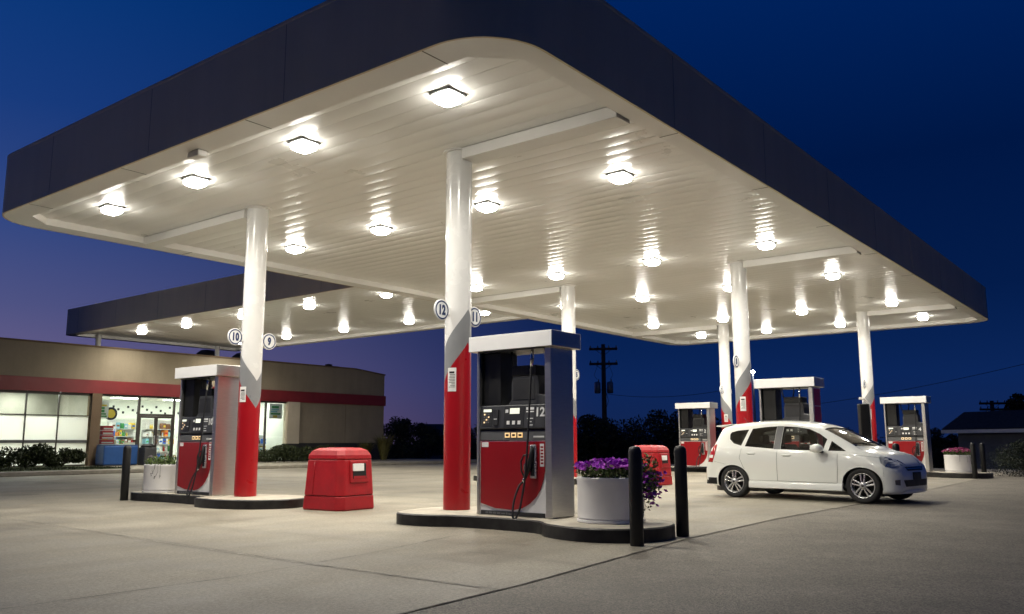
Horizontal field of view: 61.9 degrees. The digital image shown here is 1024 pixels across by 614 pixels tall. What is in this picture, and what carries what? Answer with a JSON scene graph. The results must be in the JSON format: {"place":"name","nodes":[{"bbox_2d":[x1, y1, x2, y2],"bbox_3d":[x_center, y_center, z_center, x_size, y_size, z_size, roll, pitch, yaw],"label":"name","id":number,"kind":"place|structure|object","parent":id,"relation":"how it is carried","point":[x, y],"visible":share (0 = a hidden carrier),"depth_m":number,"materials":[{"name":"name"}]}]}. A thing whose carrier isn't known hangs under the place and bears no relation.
{"place":"outdoors","nodes":[
{"label":"outdoors","id":0,"kind":"place"},
{"bbox_2d":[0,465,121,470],"bbox_3d":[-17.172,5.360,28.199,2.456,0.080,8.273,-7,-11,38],"label":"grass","id":1,"kind":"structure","parent":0,"point":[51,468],"depth_m":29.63,"materials":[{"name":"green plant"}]},
{"bbox_2d":[130,491,303,509],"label":"pump island","id":2,"kind":"structure","parent":0,"point":[267,501],"depth_m":13.78,"materials":[{"name":"concrete"}]},
{"bbox_2d":[142,453,176,492],"bbox_3d":[-6.392,3.045,15.760,0.801,0.720,0.829,-7,-11,38],"label":"planter","id":3,"kind":"object","parent":2,"relation":"on","point":[158,477],"visible":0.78,"depth_m":15.43,"materials":[{"name":"concrete"}]},
{"bbox_2d":[174,364,239,496],"bbox_3d":[-5.386,2.190,15.127,1.310,2.243,0.882,-7,-11,38],"label":"fuel pump","id":4,"kind":"object","parent":2,"relation":"on","point":[206,442],"visible":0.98,"depth_m":14.85,"materials":[{"name":"grey metal"}]},
{"bbox_2d":[177,442,211,489],"bbox_3d":[-5.540,2.777,14.879,1.001,0.820,0.012,-7,-11,38],"label":"panel","id":5,"kind":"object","parent":4,"relation":"in","point":[188,451],"depth_m":14.94,"materials":[{"name":"metal"}]},
{"bbox_2d":[227,205,275,496],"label":"canopy column","id":6,"kind":"structure","parent":2,"relation":"on","point":[252,339],"depth_m":14.61,"materials":[{"name":"white metal"}]},
{"bbox_2d":[11,459,473,471],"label":"sidewalk","id":7,"kind":"structure","parent":0,"point":[284,463],"depth_m":39.23,"materials":[{"name":"concrete"}]},
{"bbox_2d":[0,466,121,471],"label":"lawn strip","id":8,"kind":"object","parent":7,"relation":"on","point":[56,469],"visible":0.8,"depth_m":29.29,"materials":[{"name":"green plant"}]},
{"bbox_2d":[0,457,11,468],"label":"bush","id":9,"kind":"object","parent":8,"relation":"on","point":[3,466],"visible":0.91,"depth_m":30.05,"materials":[{"name":"green plant"}]},
{"bbox_2d":[0,443,57,467],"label":"bush","id":10,"kind":"object","parent":8,"relation":"on","point":[35,454],"visible":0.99,"depth_m":30.77,"materials":[{"name":"green plant"}]},
{"bbox_2d":[38,447,86,466],"bbox_3d":[-16.887,5.621,31.965,0.968,0.783,1.801,-7,-11,38],"label":"bush","id":11,"kind":"object","parent":8,"relation":"on","point":[68,456],"visible":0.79,"depth_m":32.01,"materials":[{"name":"green plant"}]},
{"bbox_2d":[95,445,137,465],"bbox_3d":[-16.035,6.011,34.625,0.680,0.830,1.420,-7,-11,38],"label":"blue merchandiser","id":12,"kind":"object","parent":7,"relation":"on","point":[109,455],"visible":0.87,"depth_m":34.19,"materials":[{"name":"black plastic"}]},
{"bbox_2d":[138,444,156,464],"bbox_3d":[-15.063,6.087,35.245,0.592,0.870,0.592,-7,-11,38],"label":"litter bin","id":13,"kind":"object","parent":7,"relation":"on","point":[145,451],"visible":0.91,"depth_m":35.07,"materials":[{"name":"grey plastic"}]},
{"bbox_2d":[258,444,309,462],"bbox_3d":[-10.742,6.747,39.456,1.056,0.881,3.188,-7,-11,38],"label":"bush","id":14,"kind":"object","parent":7,"relation":"on","point":[283,452],"visible":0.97,"depth_m":39.48,"materials":[{"name":"green plant"}]},
{"bbox_2d":[301,444,333,460],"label":"bush","id":15,"kind":"object","parent":7,"relation":"on","point":[311,449],"visible":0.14,"depth_m":41.11,"materials":[{"name":"green plant"}]},
{"bbox_2d":[355,440,373,452],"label":"bush","id":16,"kind":"object","parent":7,"relation":"on","point":[365,446],"visible":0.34,"depth_m":43.86,"materials":[{"name":"green plant"}]},
{"bbox_2d":[370,431,395,459],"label":"bush","id":17,"kind":"object","parent":7,"relation":"on","point":[383,444],"visible":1,"depth_m":44.48,"materials":[{"name":"green plant"}]},
{"bbox_2d":[0,462,1020,613],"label":"concrete apron","id":18,"kind":"object","parent":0,"point":[44,563],"visible":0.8,"depth_m":8.49,"materials":[{"name":"grey concrete"}]},
{"bbox_2d":[120,445,131,500],"bbox_3d":[-7.080,3.038,15.643,0.140,1.000,0.140,-7,-11,38],"label":"bollard","id":19,"kind":"object","parent":18,"relation":"on","point":[125,476],"visible":1,"depth_m":15.59,"materials":[{"name":"black metal"}]},
{"bbox_2d":[0,460,476,476],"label":"kerb","id":20,"kind":"structure","parent":18,"relation":"on","point":[47,473],"depth_m":29.28,"materials":[{"name":"concrete"}]},
{"bbox_2d":[3,530,479,608],"bbox_3d":[-2.705,2.042,6.263,0.459,0.001,9.078,-6,-11,33],"label":"pavement joint","id":21,"kind":"object","parent":18,"relation":"on","point":[227,577],"visible":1,"depth_m":6.52,"materials":[{"name":"grey concrete"}]},
{"bbox_2d":[1,517,498,589],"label":"pavement joint","id":22,"kind":"object","parent":18,"relation":"on","point":[269,557],"visible":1,"depth_m":7.63,"materials":[{"name":"grey concrete"}]},
{"bbox_2d":[303,447,373,510],"bbox_3d":[-2.743,2.719,13.565,0.906,0.962,0.846,-6,-11,34],"label":"waste bin","id":23,"kind":"object","parent":18,"relation":"on","point":[338,478],"visible":1,"depth_m":13.24,"materials":[{"name":"red plastic"}]},
{"bbox_2d":[628,446,643,546],"bbox_3d":[1.261,1.920,8.688,0.140,1.000,0.140,-7,-11,38],"label":"bollard","id":24,"kind":"object","parent":18,"relation":"on","point":[635,496],"visible":1,"depth_m":8.63,"materials":[{"name":"black metal"}]},
{"bbox_2d":[635,445,672,485],"bbox_3d":[3.364,3.871,20.911,0.906,0.962,0.847,-7,-11,38],"label":"waste bin","id":25,"kind":"object","parent":18,"relation":"on","point":[660,453],"visible":0.48,"depth_m":20.60,"materials":[{"name":"red plastic"}]},
{"bbox_2d":[674,445,688,536],"bbox_3d":[1.896,2.055,9.552,0.140,1.000,0.140,-7,-11,38],"label":"bollard","id":26,"kind":"object","parent":18,"relation":"on","point":[681,491],"visible":1,"depth_m":9.50,"materials":[{"name":"black metal"}]},
{"bbox_2d":[399,474,1004,613],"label":"pavement edge joint","id":27,"kind":"object","parent":18,"relation":"on","point":[603,561],"visible":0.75,"depth_m":7.05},
{"bbox_2d":[707,418,926,503],"bbox_3d":[5.598,2.798,15.946,2.082,1.514,3.763,9,-13,-44],"label":"hatchback car","id":28,"kind":"object","parent":18,"relation":"on","point":[744,459],"visible":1,"depth_m":15.33,"materials":[{"name":"white paint"}]},
{"bbox_2d":[857,397,872,439],"bbox_3d":[10.073,3.712,24.250,0.345,2.295,0.200,0,-9,0],"label":"air hose post","id":29,"kind":"object","parent":18,"relation":"on","point":[864,420],"visible":0.61,"depth_m":24.25,"materials":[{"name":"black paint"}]},
{"bbox_2d":[927,471,993,478],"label":"pump island","id":30,"kind":"structure","parent":18,"relation":"on","point":[981,475],"depth_m":24.21,"materials":[{"name":"concrete"}]},
{"bbox_2d":[855,311,876,441],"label":"canopy column","id":31,"kind":"structure","parent":30,"relation":"on","point":[865,360],"depth_m":26.97,"materials":[{"name":"white metal"}]},
{"bbox_2d":[880,396,932,471],"bbox_3d":[12.000,3.856,25.869,1.310,2.243,0.882,-7,-11,38],"label":"fuel pump","id":32,"kind":"object","parent":30,"relation":"on","point":[911,435],"visible":0.7,"depth_m":25.67,"materials":[{"name":"white metal"}]},
{"bbox_2d":[888,441,923,461],"bbox_3d":[11.846,4.444,25.621,1.001,0.820,0.012,-7,-11,38],"label":"panel","id":33,"kind":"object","parent":32,"relation":"in","point":[905,446],"depth_m":25.59,"materials":[{"name":"metal"}]},
{"bbox_2d":[941,447,971,472],"bbox_3d":[13.003,4.446,24.869,0.856,0.726,0.889,-7,-11,38],"label":"planter","id":34,"kind":"object","parent":30,"relation":"on","point":[957,460],"visible":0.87,"depth_m":24.59,"materials":[{"name":"concrete"}]},
{"bbox_2d":[970,443,977,478],"bbox_3d":[12.992,4.322,24.006,0.140,1.000,0.140,-7,-11,38],"label":"bollard","id":35,"kind":"object","parent":18,"relation":"on","point":[973,461],"visible":1,"depth_m":23.95,"materials":[{"name":"black metal"}]},
{"bbox_2d":[979,443,986,471],"bbox_3d":[13.710,4.452,24.831,0.140,1.000,0.140,-7,-11,38],"label":"bollard","id":36,"kind":"object","parent":18,"relation":"on","point":[982,457],"visible":0.76,"depth_m":24.79,"materials":[{"name":"black metal"}]},
{"bbox_2d":[0,0,1023,443],"label":"sky","id":37,"kind":"structure","parent":0,"point":[917,106],"materials":[{"name":"blue"}]},
{"bbox_2d":[473,475,577,484],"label":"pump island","id":38,"kind":"structure","parent":0,"point":[475,479],"depth_m":22.00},
{"bbox_2d":[559,284,579,476],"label":"canopy column","id":39,"kind":"structure","parent":38,"relation":"on","point":[568,306],"depth_m":22.41,"materials":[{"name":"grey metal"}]},
{"bbox_2d":[396,506,674,543],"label":"pump island","id":40,"kind":"structure","parent":0,"point":[572,528],"depth_m":9.81,"materials":[{"name":"concrete"}]},
{"bbox_2d":[434,148,480,509],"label":"canopy column","id":41,"kind":"structure","parent":40,"relation":"on","point":[457,313],"depth_m":11.69,"materials":[{"name":"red metal"}]},
{"bbox_2d":[2,0,987,344],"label":"fuel canopy","id":42,"kind":"object","parent":41,"relation":"on","point":[556,116],"visible":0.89,"depth_m":13.72,"materials":[{"name":"white metal"}]},
{"bbox_2d":[98,204,125,215],"bbox_3d":[-7.028,-1.693,14.993,0.332,0.136,0.332,-7,-11,38],"label":"canopy light","id":43,"kind":"object","parent":42,"relation":"attached to","point":[111,209],"visible":1,"depth_m":14.90,"materials":[{"name":"white glass"}]},
{"bbox_2d":[181,174,210,188],"bbox_3d":[-4.965,-1.950,13.398,0.332,0.136,0.332,-7,-11,38],"label":"canopy light","id":44,"kind":"object","parent":42,"relation":"attached to","point":[194,181],"visible":1,"depth_m":13.31,"materials":[{"name":"white glass"}]},
{"bbox_2d":[284,244,305,253],"bbox_3d":[-4.591,-1.212,18.065,0.332,0.136,0.332,-7,-11,38],"label":"canopy light","id":45,"kind":"object","parent":42,"relation":"attached to","point":[294,249],"visible":1,"depth_m":17.97,"materials":[{"name":"white glass"}]},
{"bbox_2d":[287,137,320,153],"bbox_3d":[-2.872,-2.211,11.778,0.332,0.136,0.332,-7,-11,38],"label":"canopy light","id":46,"kind":"object","parent":42,"relation":"attached to","point":[304,145],"visible":1,"depth_m":11.69,"materials":[{"name":"white glass"}]},
{"bbox_2d":[369,225,392,234],"bbox_3d":[-2.529,-1.468,16.469,0.332,0.136,0.332,-7,-11,38],"label":"canopy light","id":47,"kind":"object","parent":42,"relation":"attached to","point":[381,230],"visible":1,"depth_m":16.37,"materials":[{"name":"white glass"}]},
{"bbox_2d":[429,86,466,106],"bbox_3d":[-0.762,-2.473,10.146,0.332,0.136,0.332,-7,-11,38],"label":"canopy light","id":48,"kind":"object","parent":42,"relation":"attached to","point":[448,96],"visible":1,"depth_m":10.06,"materials":[{"name":"white glass"}]},
{"bbox_2d":[471,284,483,290],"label":"canopy light","id":49,"kind":"object","parent":42,"relation":"attached to","point":[475,287],"visible":0.83,"depth_m":22.51,"materials":[{"name":"white metal"}]},
{"bbox_2d":[474,200,499,212],"bbox_3d":[-0.435,-1.729,14.849,0.332,0.136,0.332,-7,-11,38],"label":"canopy light","id":50,"kind":"object","parent":42,"relation":"attached to","point":[486,206],"visible":1,"depth_m":14.75,"materials":[{"name":"white glass"}]},
{"bbox_2d":[547,272,564,279],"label":"canopy light","id":51,"kind":"object","parent":42,"relation":"attached to","point":[556,275],"visible":1,"depth_m":20.93,"materials":[{"name":"white glass"}]},
{"bbox_2d":[605,170,633,183],"bbox_3d":[1.674,-1.992,13.217,0.332,0.136,0.332,-7,-11,38],"label":"canopy light","id":52,"kind":"object","parent":42,"relation":"attached to","point":[620,177],"visible":1,"depth_m":13.12,"materials":[{"name":"white glass"}]},
{"bbox_2d":[635,295,649,301],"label":"canopy light","id":53,"kind":"object","parent":42,"relation":"attached to","point":[642,298],"visible":1,"depth_m":24.25,"materials":[{"name":"white metal"}]},
{"bbox_2d":[642,258,661,265],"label":"canopy light","id":54,"kind":"object","parent":42,"relation":"attached to","point":[652,261],"visible":1,"depth_m":19.32,"materials":[{"name":"white glass"}]},
{"bbox_2d":[756,240,776,249],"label":"canopy light","id":55,"kind":"object","parent":42,"relation":"attached to","point":[766,245],"visible":1,"depth_m":17.68,"materials":[{"name":"white glass"}]},
{"bbox_2d":[795,309,808,314],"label":"canopy light","id":56,"kind":"object","parent":42,"relation":"attached to","point":[801,311],"visible":1,"depth_m":26.83,"materials":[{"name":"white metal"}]},
{"bbox_2d":[824,272,840,279],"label":"canopy light","id":57,"kind":"object","parent":42,"relation":"attached to","point":[833,275],"visible":1,"depth_m":21.00,"materials":[{"name":"white metal"}]},
{"bbox_2d":[884,300,898,305],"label":"canopy light","id":58,"kind":"object","parent":42,"relation":"attached to","point":[892,303],"visible":1,"depth_m":25.20,"materials":[{"name":"white metal"}]},
{"bbox_2d":[469,329,580,518],"bbox_3d":[0.156,1.476,10.689,1.310,2.243,0.882,-7,-11,38],"label":"fuel pump","id":59,"kind":"object","parent":40,"relation":"on","point":[519,473],"visible":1,"depth_m":10.45,"materials":[{"name":"metal"}]},
{"bbox_2d":[481,442,544,509],"bbox_3d":[0.002,2.063,10.440,1.001,0.820,0.013,-7,-11,38],"label":"red door","id":60,"kind":"structure","parent":59,"relation":"in","point":[501,475],"depth_m":10.48,"materials":[{"name":"metal"}]},
{"bbox_2d":[572,453,667,523],"bbox_3d":[1.207,2.044,9.682,1.108,0.765,0.868,-7,-11,38],"label":"planter","id":61,"kind":"object","parent":40,"relation":"on","point":[603,497],"visible":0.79,"depth_m":9.46,"materials":[{"name":"concrete"}]},
{"bbox_2d":[671,466,706,471],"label":"pump island","id":62,"kind":"structure","parent":0,"point":[695,469],"depth_m":29.77,"materials":[{"name":"concrete"}]},
{"bbox_2d":[675,402,717,468],"bbox_3d":[6.422,4.455,29.582,1.310,2.243,0.882,-7,-11,38],"label":"fuel pump","id":63,"kind":"object","parent":62,"relation":"on","point":[697,437],"visible":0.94,"depth_m":29.37,"materials":[{"name":"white metal"}]},
{"bbox_2d":[681,442,707,465],"bbox_3d":[6.268,5.043,29.334,1.001,0.820,0.012,-7,-11,38],"label":"red door","id":64,"kind":"structure","parent":63,"relation":"in","point":[692,452],"depth_m":29.33,"materials":[{"name":"metal"}]},
{"bbox_2d":[717,324,732,430],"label":"canopy column","id":65,"kind":"structure","parent":62,"relation":"on","point":[725,376],"depth_m":29.85,"materials":[{"name":"white metal"}]},
{"bbox_2d":[403,472,1023,613],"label":"asphalt lot","id":66,"kind":"structure","parent":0,"point":[957,548],"depth_m":7.01,"materials":[{"name":"grey asphalt"}]},
{"bbox_2d":[0,337,385,466],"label":"convenience store","id":67,"kind":"structure","parent":66,"relation":"on","point":[54,394],"depth_m":36.69,"materials":[{"name":"beige paint"}]},
{"bbox_2d":[0,390,26,466],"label":"window","id":68,"kind":"structure","parent":67,"relation":"in","point":[11,425],"depth_m":32.26,"materials":[{"name":"white glass"}]},
{"bbox_2d":[22,391,59,466],"bbox_3d":[-18.286,4.725,33.063,0.100,2.900,1.220,-7,-11,38],"label":"window","id":69,"kind":"structure","parent":67,"relation":"in","point":[38,428],"depth_m":33.03,"materials":[{"name":"white glass"}]},
{"bbox_2d":[55,392,90,465],"bbox_3d":[-17.534,4.874,34.012,0.100,2.900,1.220,-7,-11,38],"label":"window","id":70,"kind":"structure","parent":67,"relation":"in","point":[71,430],"depth_m":33.99,"materials":[{"name":"white glass"}]},
{"bbox_2d":[95,334,101,345],"bbox_3d":[-17.558,1.753,36.167,0.400,1.160,0.400,-7,-11,38],"label":"roof post","id":71,"kind":"object","parent":67,"relation":"on","point":[98,340],"visible":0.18,"depth_m":36.14,"materials":[{"name":"grey metal"}]},
{"bbox_2d":[66,271,525,350],"bbox_3d":[-8.348,0.196,32.770,19.748,1.063,8.308,-7,-11,38],"label":"fuel canopy","id":72,"kind":"object","parent":71,"relation":"on","point":[210,310],"visible":0.45,"depth_m":31.54,"materials":[{"name":"white metal"}]},
{"bbox_2d":[302,304,315,308],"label":"canopy light","id":73,"kind":"object","parent":72,"relation":"attached to","point":[308,306],"visible":1,"depth_m":28.43,"materials":[{"name":"white metal"}]},
{"bbox_2d":[379,292,391,297],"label":"canopy light","id":74,"kind":"object","parent":72,"relation":"attached to","point":[385,295],"visible":0.83,"depth_m":26.18,"materials":[{"name":"white metal"}]},
{"bbox_2d":[101,400,108,417],"bbox_3d":[-16.852,4.222,35.206,0.009,0.720,0.420,-7,-11,38],"label":"poster","id":75,"kind":"object","parent":67,"relation":"attached to","point":[105,409],"visible":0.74,"depth_m":35.25,"materials":[{"name":"paper"}]},
{"bbox_2d":[99,426,113,444],"bbox_3d":[-16.854,5.728,35.320,0.400,1.600,0.600,-7,-11,38],"label":"display stand","id":76,"kind":"object","parent":67,"relation":"on","point":[106,432],"visible":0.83,"depth_m":35.24,"materials":[{"name":"plastic"}]},
{"bbox_2d":[106,407,116,419],"bbox_3d":[-16.754,4.453,35.646,0.050,0.540,0.540,-7,-11,38],"label":"round sign","id":77,"kind":"object","parent":67,"relation":"hanging from","point":[112,413],"visible":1,"depth_m":35.66,"materials":[{"name":"yellow plastic"}]},
{"bbox_2d":[107,419,134,445],"bbox_3d":[-17.979,6.180,39.343,0.400,1.970,1.300,-7,-11,38],"label":"shelf unit","id":78,"kind":"object","parent":67,"relation":"on","point":[129,432],"visible":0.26,"depth_m":39.66,"materials":[{"name":"metal"}]},
{"bbox_2d":[103,394,138,396],"bbox_3d":[-16.400,5.100,35.450,0.100,2.900,1.670,-7,-11,38],"label":"shop window","id":79,"kind":"structure","parent":67,"relation":"in","point":[114,395],"depth_m":35.65,"materials":[{"name":"white glass"}]},
{"bbox_2d":[137,416,156,464],"bbox_3d":[-15.569,5.672,36.373,0.150,2.035,0.760,-7,-11,38],"label":"door","id":80,"kind":"structure","parent":67,"relation":"in","point":[155,417],"depth_m":36.56,"materials":[{"name":"brown metal"}]},
{"bbox_2d":[135,396,174,464],"bbox_3d":[-15.385,5.300,36.729,0.100,2.900,1.620,-7,-11,38],"label":"door frame","id":81,"kind":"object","parent":67,"relation":"in","point":[139,398],"depth_m":36.30,"materials":[{"name":"brown metal"}]},
{"bbox_2d":[141,420,175,459],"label":"shelf unit","id":82,"kind":"object","parent":67,"relation":"on","point":[150,438],"visible":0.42,"depth_m":40.56,"materials":[{"name":"metal"}]},
{"bbox_2d":[155,416,172,463],"bbox_3d":[-15.094,5.766,36.972,0.150,2.035,0.760,-7,-11,38],"label":"door","id":83,"kind":"structure","parent":67,"relation":"in","point":[156,437],"depth_m":37.16,"materials":[{"name":"brown metal"}]},
{"bbox_2d":[171,397,179,462],"bbox_3d":[-14.398,5.495,37.973,0.100,2.900,1.580,-7,-11,38],"label":"shop window","id":84,"kind":"structure","parent":67,"relation":"in","point":[174,400],"depth_m":37.42,"materials":[{"name":"brown metal"}]},
{"bbox_2d":[196,350,214,355],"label":"roof fan","id":85,"kind":"object","parent":67,"relation":"on","point":[207,352],"visible":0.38,"depth_m":41.30},
{"bbox_2d":[263,401,286,461],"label":"shop window","id":86,"kind":"structure","parent":67,"relation":"in","point":[265,406],"depth_m":41.17,"materials":[{"name":"white glass"}]},
{"bbox_2d":[269,404,281,418],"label":"poster","id":87,"kind":"object","parent":67,"relation":"attached to","point":[275,411],"visible":1,"depth_m":41.86,"materials":[{"name":"paper"}]},
{"bbox_2d":[717,485,886,495],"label":"pump island","id":88,"kind":"structure","parent":0,"point":[806,491],"depth_m":17.52,"materials":[{"name":"concrete"}]},
{"bbox_2d":[727,261,752,423],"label":"canopy column","id":89,"kind":"structure","parent":88,"relation":"on","point":[741,348],"depth_m":19.37,"materials":[{"name":"white metal"}]},
{"bbox_2d":[754,377,823,446],"bbox_3d":[5.975,2.663,18.258,1.310,2.243,0.882,-7,-11,38],"label":"fuel pump","id":90,"kind":"object","parent":88,"relation":"on","point":[799,408],"visible":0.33,"depth_m":18.14,"materials":[{"name":"white metal"}]},
{"bbox_2d":[821,364,1022,403],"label":"power line","id":91,"kind":"object","parent":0,"point":[935,383],"visible":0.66,"depth_m":53.77,"materials":[{"name":"black paint"}]},
{"bbox_3d":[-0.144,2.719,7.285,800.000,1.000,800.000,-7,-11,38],"label":"ground","id":92,"kind":"structure","parent":0,"visible":0},
{"bbox_2d":[383,416,438,458],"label":"tree","id":93,"kind":"object","parent":92,"relation":"on","point":[402,428],"visible":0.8,"depth_m":50.42,"materials":[{"name":"green plant"}]},
{"bbox_2d":[390,422,443,458],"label":"tree","id":94,"kind":"object","parent":92,"relation":"on","point":[418,453],"visible":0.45,"depth_m":64.06,"materials":[{"name":"green plant"}]},
{"bbox_2d":[421,424,443,458],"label":"tree","id":95,"kind":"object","parent":92,"relation":"on","point":[440,427],"depth_m":83.40,"materials":[{"name":"green plant"}]},
{"bbox_2d":[471,424,476,459],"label":"tree","id":96,"kind":"object","parent":92,"relation":"on","point":[473,445],"visible":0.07,"depth_m":57.97,"materials":[{"name":"green plant"}]},
{"bbox_2d":[589,344,617,457],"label":"utility pole","id":97,"kind":"object","parent":92,"relation":"on","point":[597,384],"visible":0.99,"depth_m":69.36,"materials":[{"name":"wood"}]},
{"bbox_2d":[577,413,640,461],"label":"tree","id":98,"kind":"object","parent":92,"relation":"on","point":[606,437],"visible":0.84,"depth_m":56.40,"materials":[{"name":"green plant"}]},
{"bbox_2d":[608,427,658,458],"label":"tree","id":99,"kind":"object","parent":92,"relation":"on","point":[617,457],"visible":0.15,"depth_m":69.45,"materials":[{"name":"green plant"}]},
{"bbox_2d":[612,409,721,463],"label":"tree","id":100,"kind":"object","parent":92,"relation":"on","point":[668,438],"visible":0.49,"depth_m":53.90,"materials":[{"name":"green plant"}]},
{"bbox_2d":[388,439,945,461],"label":"treeline","id":101,"kind":"object","parent":92,"relation":"on","point":[593,457],"depth_m":83.88,"materials":[{"name":"green plant"}]},
{"bbox_2d":[676,422,721,442],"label":"tree","id":102,"kind":"object","parent":92,"relation":"on","point":[718,433],"visible":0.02,"depth_m":67.58,"materials":[{"name":"green plant"}]},
{"bbox_2d":[751,370,755,421],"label":"street lamp","id":103,"kind":"object","parent":92,"relation":"on","point":[752,371],"visible":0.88,"depth_m":59.37,"materials":[{"name":"metal"}]},
{"bbox_2d":[823,426,885,449],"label":"tree","id":104,"kind":"object","parent":92,"relation":"on","point":[846,439],"visible":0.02,"depth_m":64.31,"materials":[{"name":"green plant"}]},
{"bbox_2d":[930,427,958,467],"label":"tree","id":105,"kind":"object","parent":92,"relation":"on","point":[939,444],"visible":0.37,"depth_m":50.78,"materials":[{"name":"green plant"}]},
{"bbox_2d":[941,410,1023,468],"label":"house","id":106,"kind":"structure","parent":92,"relation":"on","point":[992,430],"depth_m":43.94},
{"bbox_2d":[979,400,1005,410],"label":"utility pole","id":107,"kind":"object","parent":92,"relation":"on","point":[991,404],"visible":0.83,"depth_m":77.92,"materials":[{"name":"wood"}]},
{"bbox_2d":[978,439,1023,476],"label":"bush","id":108,"kind":"object","parent":92,"relation":"on","point":[1016,460],"visible":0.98,"depth_m":25.78,"materials":[{"name":"green plant"}]},
{"bbox_2d":[1004,392,1023,409],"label":"tree","id":109,"kind":"object","parent":92,"relation":"on","point":[1016,402],"visible":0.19,"depth_m":53.05,"materials":[{"name":"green plant"}]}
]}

